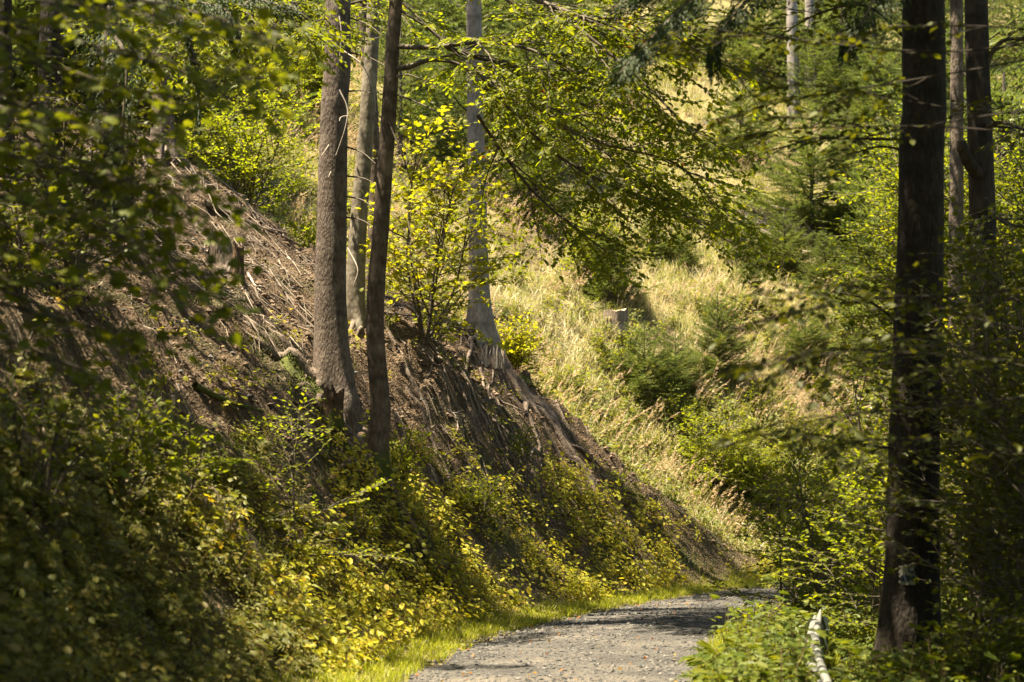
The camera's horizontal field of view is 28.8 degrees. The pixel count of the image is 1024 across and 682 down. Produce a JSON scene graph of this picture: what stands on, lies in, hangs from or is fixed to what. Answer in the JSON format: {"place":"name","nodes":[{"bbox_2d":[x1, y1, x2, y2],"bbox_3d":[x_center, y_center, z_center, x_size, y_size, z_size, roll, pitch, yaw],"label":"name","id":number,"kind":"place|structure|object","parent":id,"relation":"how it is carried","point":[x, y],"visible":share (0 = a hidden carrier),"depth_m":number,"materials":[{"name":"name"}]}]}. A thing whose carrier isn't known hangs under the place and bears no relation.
{"place":"outdoors","nodes":[
{"label":"outdoors","id":0,"kind":"place"},
{"bbox_2d":[0,0,1023,681],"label":"ground","id":1,"kind":"structure","parent":0,"point":[706,550],"depth_m":28.66,"materials":[{"name":"soil"}]},
{"bbox_2d":[0,0,17,191],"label":"spruce tree","id":2,"kind":"object","parent":1,"relation":"on","point":[8,3],"visible":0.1,"depth_m":23.26,"materials":[{"name":"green plant"}]},
{"bbox_2d":[34,1,63,204],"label":"spruce tree","id":3,"kind":"object","parent":1,"relation":"on","point":[59,47],"visible":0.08,"depth_m":24.21,"materials":[{"name":"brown plant"}]},
{"bbox_2d":[0,129,115,304],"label":"maple bush","id":4,"kind":"object","parent":1,"relation":"on","point":[14,264],"visible":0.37,"depth_m":17.50,"materials":[{"name":"green plant"}]},
{"bbox_2d":[0,355,136,527],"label":"maple bush","id":5,"kind":"object","parent":1,"relation":"on","point":[50,456],"visible":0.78,"depth_m":13.50,"materials":[{"name":"green plant"}]},
{"bbox_2d":[0,47,191,296],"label":"maple sapling","id":6,"kind":"object","parent":1,"relation":"on","point":[69,143],"visible":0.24,"depth_m":19.93,"materials":[{"name":"green plant"}]},
{"bbox_2d":[12,0,221,127],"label":"young spruce","id":7,"kind":"object","parent":1,"relation":"on","point":[21,4],"visible":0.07,"depth_m":36.01,"materials":[{"name":"green plant"}]},
{"bbox_2d":[76,378,177,507],"bbox_3d":[-3.114,0.845,15.743,0.947,1.151,0.995,0,-4,0],"label":"maple bush","id":8,"kind":"object","parent":1,"relation":"on","point":[140,419],"visible":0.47,"depth_m":15.66,"materials":[{"name":"green plant"}]},
{"bbox_2d":[12,0,243,136],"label":"young spruce","id":9,"kind":"object","parent":1,"relation":"on","point":[188,114],"visible":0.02,"depth_m":36.55,"materials":[{"name":"green plant"}]},
{"bbox_2d":[0,0,331,486],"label":"maple tree","id":10,"kind":"object","parent":1,"relation":"on","point":[104,183],"visible":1,"depth_m":9.85,"materials":[{"name":"green plant"}]},
{"bbox_2d":[27,0,317,145],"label":"young spruce","id":11,"kind":"object","parent":1,"relation":"on","point":[264,114],"visible":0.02,"depth_m":41.19,"materials":[{"name":"green plant"}]},
{"bbox_2d":[147,3,228,193],"bbox_3d":[-5.942,-11.555,34.010,2.417,18.547,2.331,-4,-6,44],"label":"spruce tree","id":12,"kind":"object","parent":1,"relation":"on","point":[173,155],"visible":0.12,"depth_m":33.20,"materials":[{"name":"brown plant"}]},
{"bbox_2d":[80,0,303,232],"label":"spruce tree","id":13,"kind":"object","parent":1,"relation":"on","point":[190,47],"visible":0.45,"depth_m":18.43,"materials":[{"name":"green plant"}]},
{"bbox_2d":[153,410,232,509],"bbox_3d":[-2.855,1.048,17.486,0.850,0.896,0.918,0,-4,0],"label":"beech bush","id":14,"kind":"object","parent":1,"relation":"on","point":[197,469],"visible":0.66,"depth_m":17.34,"materials":[{"name":"green plant"}]},
{"bbox_2d":[70,120,320,390],"bbox_3d":[-4.788,-1.552,29.627,4.491,5.053,9.042,1,-4,-7],"label":"branch debris","id":15,"kind":"object","parent":1,"relation":"on","point":[279,283],"visible":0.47,"depth_m":29.20,"materials":[{"name":"wood"}]},
{"bbox_2d":[175,102,239,172],"bbox_3d":[-5.457,-3.493,35.060,1.386,1.391,1.228,0,-4,0],"label":"beech bush","id":16,"kind":"object","parent":1,"relation":"on","point":[218,125],"visible":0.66,"depth_m":34.89,"materials":[{"name":"green plant"}]},
{"bbox_2d":[186,238,267,305],"bbox_3d":[-4.075,-1.006,28.225,1.608,1.097,0.617,-4,-6,42],"label":"tree stump","id":17,"kind":"object","parent":1,"relation":"on","point":[211,249],"visible":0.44,"depth_m":27.97,"materials":[{"name":"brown wood"}]},
{"bbox_2d":[0,345,487,681],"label":"green undergrowth","id":18,"kind":"object","parent":1,"relation":"on","point":[47,621],"visible":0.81,"depth_m":14.29,"materials":[{"name":"green plant"}]},
{"bbox_2d":[48,0,446,341],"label":"beech tree","id":19,"kind":"object","parent":1,"relation":"on","point":[356,306],"visible":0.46,"depth_m":27.99,"materials":[{"name":"green plant"}]},
{"bbox_2d":[175,75,322,212],"bbox_3d":[-4.682,-3.246,35.445,2.688,2.758,3.092,4,-6,-40],"label":"beech bush","id":20,"kind":"object","parent":1,"relation":"on","point":[237,179],"visible":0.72,"depth_m":35.12,"materials":[{"name":"green plant"}]},
{"bbox_2d":[202,7,315,130],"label":"beech bush","id":21,"kind":"object","parent":1,"relation":"on","point":[276,72],"visible":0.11,"depth_m":47.61,"materials":[{"name":"green plant"}]},
{"bbox_2d":[277,214,316,247],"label":"beech bush","id":22,"kind":"object","parent":1,"relation":"on","point":[305,238],"visible":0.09,"depth_m":35.20,"materials":[{"name":"green plant"}]},
{"bbox_2d":[233,0,383,441],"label":"spruce tree","id":23,"kind":"object","parent":1,"relation":"on","point":[332,363],"visible":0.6,"depth_m":26.01,"materials":[{"name":"brown plant"}]},
{"bbox_2d":[262,22,359,112],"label":"beech bush","id":24,"kind":"object","parent":1,"relation":"on","point":[316,71],"visible":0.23,"depth_m":50.05,"materials":[{"name":"green plant"}]},
{"bbox_2d":[215,381,413,580],"bbox_3d":[-2.162,1.401,19.972,1.832,1.986,2.361,-4,-6,40],"label":"beech sapling","id":25,"kind":"object","parent":1,"relation":"on","point":[294,453],"visible":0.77,"depth_m":19.93,"materials":[{"name":"green plant"}]},
{"bbox_2d":[281,383,363,472],"bbox_3d":[-2.238,1.040,23.943,0.740,1.109,0.859,-3,-5,33],"label":"tree stump","id":26,"kind":"object","parent":1,"relation":"on","point":[334,398],"visible":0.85,"depth_m":24.10,"materials":[{"name":"wood"}]},
{"bbox_2d":[10,206,661,514],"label":"bank stones","id":27,"kind":"object","parent":1,"relation":"on","point":[210,356],"visible":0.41,"depth_m":25.02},
{"bbox_2d":[0,98,699,520],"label":"twig litter","id":28,"kind":"object","parent":1,"relation":"on","point":[242,356],"visible":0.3,"depth_m":24.13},
{"bbox_2d":[336,497,386,546],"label":"beech bush","id":29,"kind":"object","parent":1,"relation":"on","point":[354,532],"visible":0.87,"depth_m":22.38,"materials":[{"name":"green plant"}]},
{"bbox_2d":[0,101,725,595],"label":"soil clods","id":30,"kind":"object","parent":1,"relation":"on","point":[308,427],"visible":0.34,"depth_m":28.10,"materials":[{"name":"soil"}]},
{"bbox_2d":[358,2,378,301],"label":"beech tree","id":31,"kind":"object","parent":1,"relation":"on","point":[375,160],"visible":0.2,"depth_m":31.73,"materials":[{"name":"grey plant"}]},
{"bbox_2d":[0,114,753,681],"bbox_3d":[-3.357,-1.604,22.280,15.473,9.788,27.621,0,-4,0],"label":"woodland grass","id":32,"kind":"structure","parent":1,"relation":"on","point":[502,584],"depth_m":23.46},
{"bbox_2d":[0,94,759,679],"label":"leaf litter","id":33,"kind":"object","parent":1,"relation":"on","point":[314,418],"visible":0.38,"depth_m":24.85,"materials":[{"name":"brown plant"}]},
{"bbox_2d":[358,409,430,488],"bbox_3d":[-1.548,1.410,25.056,0.918,1.099,0.965,-3,-5,35],"label":"maple bush","id":34,"kind":"object","parent":1,"relation":"on","point":[405,456],"visible":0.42,"depth_m":25.06,"materials":[{"name":"green plant"}]},
{"bbox_2d":[6,243,787,679],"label":"yellow undergrowth","id":35,"kind":"object","parent":1,"relation":"on","point":[336,653],"visible":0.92,"depth_m":23.71,"materials":[{"name":"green plant"}]},
{"bbox_2d":[380,53,461,148],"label":"young spruce","id":36,"kind":"object","parent":1,"relation":"on","point":[422,88],"visible":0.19,"depth_m":51.16,"materials":[{"name":"green plant"}]},
{"bbox_2d":[379,0,488,68],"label":"young spruce","id":37,"kind":"object","parent":1,"relation":"on","point":[449,14],"visible":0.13,"depth_m":60.85,"materials":[{"name":"green plant"}]},
{"bbox_2d":[346,93,526,348],"bbox_3d":[-1.267,-1.815,30.749,3.139,3.969,3.185,0,-4,0],"label":"maple sapling","id":38,"kind":"object","parent":1,"relation":"on","point":[407,261],"visible":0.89,"depth_m":30.39,"materials":[{"name":"green plant"}]},
{"bbox_2d":[417,542,470,593],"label":"beech bush","id":39,"kind":"object","parent":1,"relation":"on","point":[443,562],"visible":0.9,"depth_m":23.59,"materials":[{"name":"green plant"}]},
{"bbox_2d":[412,288,477,341],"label":"beech bush","id":40,"kind":"object","parent":1,"relation":"on","point":[440,334],"visible":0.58,"depth_m":31.82,"materials":[{"name":"green plant"}]},
{"bbox_2d":[405,108,497,185],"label":"young spruce","id":41,"kind":"object","parent":1,"relation":"on","point":[447,150],"visible":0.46,"depth_m":48.97,"materials":[{"name":"green plant"}]},
{"bbox_2d":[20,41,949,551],"bbox_3d":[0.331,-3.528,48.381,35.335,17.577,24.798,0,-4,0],"label":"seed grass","id":42,"kind":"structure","parent":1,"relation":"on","point":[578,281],"depth_m":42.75,"materials":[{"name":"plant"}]},
{"bbox_2d":[457,470,516,527],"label":"maple seedling","id":43,"kind":"object","parent":1,"relation":"on","point":[478,495],"visible":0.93,"depth_m":27.62,"materials":[{"name":"green plant"}]},
{"bbox_2d":[385,303,631,599],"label":"exposed roots","id":44,"kind":"object","parent":1,"relation":"on","point":[471,387],"visible":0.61,"depth_m":30.25,"materials":[{"name":"brown plant"}]},
{"bbox_2d":[12,4,1023,563],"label":"dry grass","id":45,"kind":"structure","parent":1,"relation":"on","point":[592,360],"depth_m":43.30,"materials":[{"name":"plant"}]},
{"bbox_2d":[494,309,546,377],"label":"maple bush","id":46,"kind":"object","parent":1,"relation":"on","point":[522,351],"visible":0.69,"depth_m":35.21,"materials":[{"name":"yellow plant"}]},
{"bbox_2d":[500,423,547,471],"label":"maple seedling","id":47,"kind":"object","parent":1,"relation":"on","point":[515,447],"visible":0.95,"depth_m":30.45,"materials":[{"name":"green plant"}]},
{"bbox_2d":[32,1,1023,567],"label":"hillside undergrowth","id":48,"kind":"object","parent":1,"relation":"on","point":[612,417],"visible":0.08,"depth_m":41.87,"materials":[{"name":"plant"}]},
{"bbox_2d":[486,123,575,223],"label":"young spruce","id":49,"kind":"object","parent":1,"relation":"on","point":[520,185],"visible":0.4,"depth_m":48.64,"materials":[{"name":"green plant"}]},
{"bbox_2d":[483,3,595,112],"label":"young spruce","id":50,"kind":"object","parent":1,"relation":"on","point":[513,56],"visible":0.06,"depth_m":57.56,"materials":[{"name":"green plant"}]},
{"bbox_2d":[258,566,836,681],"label":"verge grass","id":51,"kind":"structure","parent":1,"relation":"on","point":[407,664],"depth_m":22.81,"materials":[{"name":"plant"}]},
{"bbox_2d":[305,0,795,590],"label":"beech tree","id":52,"kind":"object","parent":1,"relation":"on","point":[501,94],"visible":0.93,"depth_m":24.00,"materials":[{"name":"green plant"}]},
{"bbox_2d":[420,0,709,592],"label":"spruce tree","id":53,"kind":"object","parent":1,"relation":"on","point":[479,315],"visible":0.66,"depth_m":33.95,"materials":[{"name":"grey plant"}]},
{"bbox_2d":[555,189,634,297],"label":"beech bush","id":54,"kind":"object","parent":1,"relation":"on","point":[584,248],"visible":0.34,"depth_m":45.14,"materials":[{"name":"green plant"}]},
{"bbox_2d":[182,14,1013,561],"bbox_3d":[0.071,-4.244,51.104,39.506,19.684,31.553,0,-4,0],"label":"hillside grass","id":55,"kind":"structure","parent":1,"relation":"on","point":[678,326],"depth_m":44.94,"materials":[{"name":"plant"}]},
{"bbox_2d":[592,308,629,347],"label":"tree stump","id":56,"kind":"object","parent":1,"relation":"on","point":[621,315],"visible":0.66,"depth_m":42.88,"materials":[{"name":"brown wood"}]},
{"bbox_2d":[567,230,658,305],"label":"young spruce","id":57,"kind":"object","parent":1,"relation":"on","point":[611,294],"visible":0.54,"depth_m":44.47,"materials":[{"name":"green plant"}]},
{"bbox_2d":[590,324,642,376],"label":"beech bush","id":58,"kind":"object","parent":1,"relation":"on","point":[619,352],"visible":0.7,"depth_m":41.37,"materials":[{"name":"green plant"}]},
{"bbox_2d":[258,0,1023,182],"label":"spruce wood","id":59,"kind":"object","parent":1,"relation":"on","point":[420,109],"visible":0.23,"depth_m":57.61,"materials":[{"name":"green plant"}]},
{"bbox_2d":[596,321,693,404],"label":"young spruce","id":60,"kind":"object","parent":1,"relation":"on","point":[642,382],"visible":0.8,"depth_m":40.93,"materials":[{"name":"green plant"}]},
{"bbox_2d":[628,208,675,259],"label":"young spruce","id":61,"kind":"object","parent":1,"relation":"on","point":[642,232],"visible":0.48,"depth_m":48.63,"materials":[{"name":"green plant"}]},
{"bbox_2d":[636,0,713,59],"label":"young spruce","id":62,"kind":"object","parent":1,"relation":"on","point":[692,29],"visible":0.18,"depth_m":67.37,"materials":[{"name":"green plant"}]},
{"bbox_2d":[653,382,705,434],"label":"beech bush","id":63,"kind":"object","parent":1,"relation":"on","point":[670,406],"visible":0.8,"depth_m":40.56,"materials":[{"name":"green plant"}]},
{"bbox_2d":[646,329,714,388],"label":"young spruce","id":64,"kind":"object","parent":1,"relation":"on","point":[688,364],"visible":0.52,"depth_m":42.03,"materials":[{"name":"green plant"}]},
{"bbox_2d":[659,228,708,270],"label":"young spruce","id":65,"kind":"object","parent":1,"relation":"on","point":[685,257],"visible":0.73,"depth_m":48.36,"materials":[{"name":"green plant"}]},
{"bbox_2d":[667,397,770,516],"bbox_3d":[4.008,2.341,39.053,1.922,2.501,2.286,-3,-5,34],"label":"beech bush","id":66,"kind":"object","parent":1,"relation":"on","point":[733,457],"visible":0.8,"depth_m":39.02,"materials":[{"name":"green plant"}]},
{"bbox_2d":[684,292,757,381],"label":"young spruce","id":67,"kind":"object","parent":1,"relation":"on","point":[731,347],"visible":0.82,"depth_m":43.01,"materials":[{"name":"green plant"}]},
{"bbox_2d":[688,78,787,165],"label":"young spruce","id":68,"kind":"object","parent":1,"relation":"on","point":[740,130],"visible":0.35,"depth_m":55.62,"materials":[{"name":"green plant"}]},
{"bbox_2d":[731,379,782,419],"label":"beech bush","id":69,"kind":"object","parent":1,"relation":"on","point":[754,395],"visible":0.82,"depth_m":42.33,"materials":[{"name":"green plant"}]},
{"bbox_2d":[728,596,791,645],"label":"beech bush","id":70,"kind":"object","parent":1,"relation":"on","point":[767,613],"visible":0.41,"depth_m":19.42,"materials":[{"name":"green plant"}]},
{"bbox_2d":[696,0,828,79],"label":"young spruce","id":71,"kind":"object","parent":1,"relation":"on","point":[747,49],"visible":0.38,"depth_m":64.89,"materials":[{"name":"green plant"}]},
{"bbox_2d":[728,440,797,504],"bbox_3d":[4.946,2.603,39.687,1.551,1.351,1.716,0,-4,0],"label":"beech bush","id":72,"kind":"object","parent":1,"relation":"on","point":[774,466],"visible":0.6,"depth_m":39.44,"materials":[{"name":"green plant"}]},
{"bbox_2d":[605,0,946,673],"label":"spruce tree","id":73,"kind":"object","parent":1,"relation":"on","point":[903,602],"visible":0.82,"depth_m":16.85,"materials":[{"name":"brown plant"}]},
{"bbox_2d":[702,472,859,613],"bbox_3d":[3.077,2.657,23.649,1.886,2.198,1.387,2,-5,-22],"label":"beech sapling","id":74,"kind":"object","parent":1,"relation":"on","point":[721,584],"visible":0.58,"depth_m":23.63,"materials":[{"name":"green plant"}]},
{"bbox_2d":[728,194,837,251],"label":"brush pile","id":75,"kind":"object","parent":1,"relation":"on","point":[769,215],"visible":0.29,"depth_m":51.27,"materials":[{"name":"plant"}]},
{"bbox_2d":[748,206,827,272],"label":"young spruce","id":76,"kind":"object","parent":1,"relation":"on","point":[794,244],"visible":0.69,"depth_m":49.07,"materials":[{"name":"green plant"}]},
{"bbox_2d":[786,0,800,127],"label":"spruce tree","id":77,"kind":"object","parent":1,"relation":"on","point":[791,20],"visible":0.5,"depth_m":60.70,"materials":[{"name":"grey plant"}]},
{"bbox_2d":[766,306,840,365],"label":"young spruce","id":78,"kind":"object","parent":1,"relation":"on","point":[820,336],"visible":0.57,"depth_m":44.26,"materials":[{"name":"green plant"}]},
{"bbox_2d":[725,104,887,238],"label":"young spruce","id":79,"kind":"object","parent":1,"relation":"on","point":[811,165],"visible":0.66,"depth_m":50.97,"materials":[{"name":"green plant"}]},
{"bbox_2d":[732,428,884,617],"bbox_3d":[3.636,2.177,22.827,2.180,2.376,2.666,0,-4,0],"label":"beech sapling","id":80,"kind":"object","parent":1,"relation":"on","point":[811,541],"visible":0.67,"depth_m":22.82,"materials":[{"name":"green plant"}]},
{"bbox_2d":[803,609,831,681],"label":"fallen log","id":81,"kind":"object","parent":1,"relation":"on","point":[820,621],"visible":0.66,"depth_m":18.19,"materials":[{"name":"wood"}]},
{"bbox_2d":[791,230,854,297],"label":"young spruce","id":82,"kind":"object","parent":1,"relation":"on","point":[826,272],"visible":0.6,"depth_m":47.53,"materials":[{"name":"green plant"}]},
{"bbox_2d":[761,503,884,591],"bbox_3d":[4.399,2.869,26.822,2.015,1.532,1.606,-2,-5,20],"label":"beech bush","id":83,"kind":"object","parent":1,"relation":"on","point":[861,558],"visible":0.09,"depth_m":26.65,"materials":[{"name":"green plant"}]},
{"bbox_2d":[627,20,1023,481],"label":"beech tree","id":84,"kind":"object","parent":1,"relation":"on","point":[810,352],"visible":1,"depth_m":11.21,"materials":[{"name":"green plant"}]},
{"bbox_2d":[779,0,899,102],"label":"young spruce","id":85,"kind":"object","parent":1,"relation":"on","point":[834,22],"visible":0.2,"depth_m":62.62,"materials":[{"name":"green plant"}]},
{"bbox_2d":[671,562,1023,681],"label":"verge undergrowth","id":86,"kind":"object","parent":1,"relation":"on","point":[756,654],"visible":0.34,"depth_m":16.27,"materials":[{"name":"green plant"}]},
{"bbox_2d":[798,111,897,231],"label":"young spruce","id":87,"kind":"object","parent":1,"relation":"on","point":[837,179],"visible":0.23,"depth_m":51.05,"materials":[{"name":"green plant"}]},
{"bbox_2d":[816,36,901,155],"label":"young spruce","id":88,"kind":"object","parent":1,"relation":"on","point":[871,64],"visible":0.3,"depth_m":56.53,"materials":[{"name":"green plant"}]},
{"bbox_2d":[759,333,959,604],"bbox_3d":[4.505,2.257,24.847,2.628,4.697,2.472,-2,-5,26],"label":"maple sapling","id":89,"kind":"object","parent":1,"relation":"on","point":[858,407],"visible":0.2,"depth_m":24.82,"materials":[{"name":"green plant"}]},
{"bbox_2d":[762,380,1010,633],"bbox_3d":[3.928,1.837,20.836,2.705,2.962,2.751,0,-4,0],"label":"beech sapling","id":90,"kind":"object","parent":1,"relation":"on","point":[876,582],"visible":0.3,"depth_m":20.77,"materials":[{"name":"green plant"}]},
{"bbox_2d":[810,375,967,547],"bbox_3d":[6.177,2.849,32.808,3.299,4.748,2.947,0,-4,0],"label":"beech sapling","id":91,"kind":"object","parent":1,"relation":"on","point":[864,427],"visible":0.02,"depth_m":32.88,"materials":[{"name":"green plant"}]},
{"bbox_2d":[801,101,1008,353],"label":"young spruce","id":92,"kind":"object","parent":1,"relation":"on","point":[852,308],"visible":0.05,"depth_m":45.66,"materials":[{"name":"green plant"}]},
{"bbox_2d":[812,74,1023,561],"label":"beech sapling","id":93,"kind":"object","parent":1,"relation":"on","point":[880,269],"visible":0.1,"depth_m":35.25,"materials":[{"name":"green plant"}]},
{"bbox_2d":[816,7,1023,248],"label":"young spruce","id":94,"kind":"object","parent":1,"relation":"on","point":[1018,72],"visible":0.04,"depth_m":49.94,"materials":[{"name":"green plant"}]},
{"bbox_2d":[824,214,1023,644],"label":"maple sapling","id":95,"kind":"object","parent":1,"relation":"on","point":[1012,458],"visible":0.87,"depth_m":15.92,"materials":[{"name":"green plant"}]},
{"bbox_2d":[842,168,1023,672],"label":"maple sapling","id":96,"kind":"object","parent":1,"relation":"on","point":[989,251],"visible":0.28,"depth_m":18.95,"materials":[{"name":"green plant"}]},
{"bbox_2d":[859,68,1023,365],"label":"young spruce","id":97,"kind":"object","parent":1,"relation":"on","point":[1010,97],"visible":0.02,"depth_m":45.00,"materials":[{"name":"green plant"}]},
{"bbox_2d":[946,0,965,582],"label":"spruce tree","id":98,"kind":"object","parent":1,"relation":"on","point":[956,172],"visible":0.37,"depth_m":31.25,"materials":[{"name":"brown plant"}]},
{"bbox_2d":[908,589,1023,681],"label":"beech bush","id":99,"kind":"object","parent":1,"relation":"on","point":[1016,634],"visible":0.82,"depth_m":15.29,"materials":[{"name":"green plant"}]},
{"bbox_2d":[940,565,1022,670],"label":"maple sapling","id":100,"kind":"object","parent":1,"relation":"on","point":[948,602],"visible":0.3,"depth_m":18.29,"materials":[{"name":"green plant"}]},
{"bbox_2d":[940,95,1023,543],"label":"beech sapling","id":101,"kind":"object","parent":1,"relation":"on","point":[1011,189],"visible":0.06,"depth_m":32.26,"materials":[{"name":"green plant"}]},
{"bbox_2d":[940,238,1023,567],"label":"maple sapling","id":102,"kind":"object","parent":1,"relation":"on","point":[1019,357],"visible":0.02,"depth_m":27.53,"materials":[{"name":"green plant"}]},
{"bbox_2d":[945,0,1023,659],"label":"beech tree","id":103,"kind":"object","parent":1,"relation":"on","point":[976,150],"visible":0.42,"depth_m":20.57,"materials":[{"name":"green plant"}]},
{"bbox_2d":[399,583,852,681],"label":"gravel road","id":104,"kind":"structure","parent":0,"point":[615,676],"depth_m":20.57,"materials":[{"name":"gravel"}]},
{"bbox_2d":[686,602,846,681],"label":"roadside grass","id":105,"kind":"structure","parent":0,"point":[826,660],"depth_m":19.54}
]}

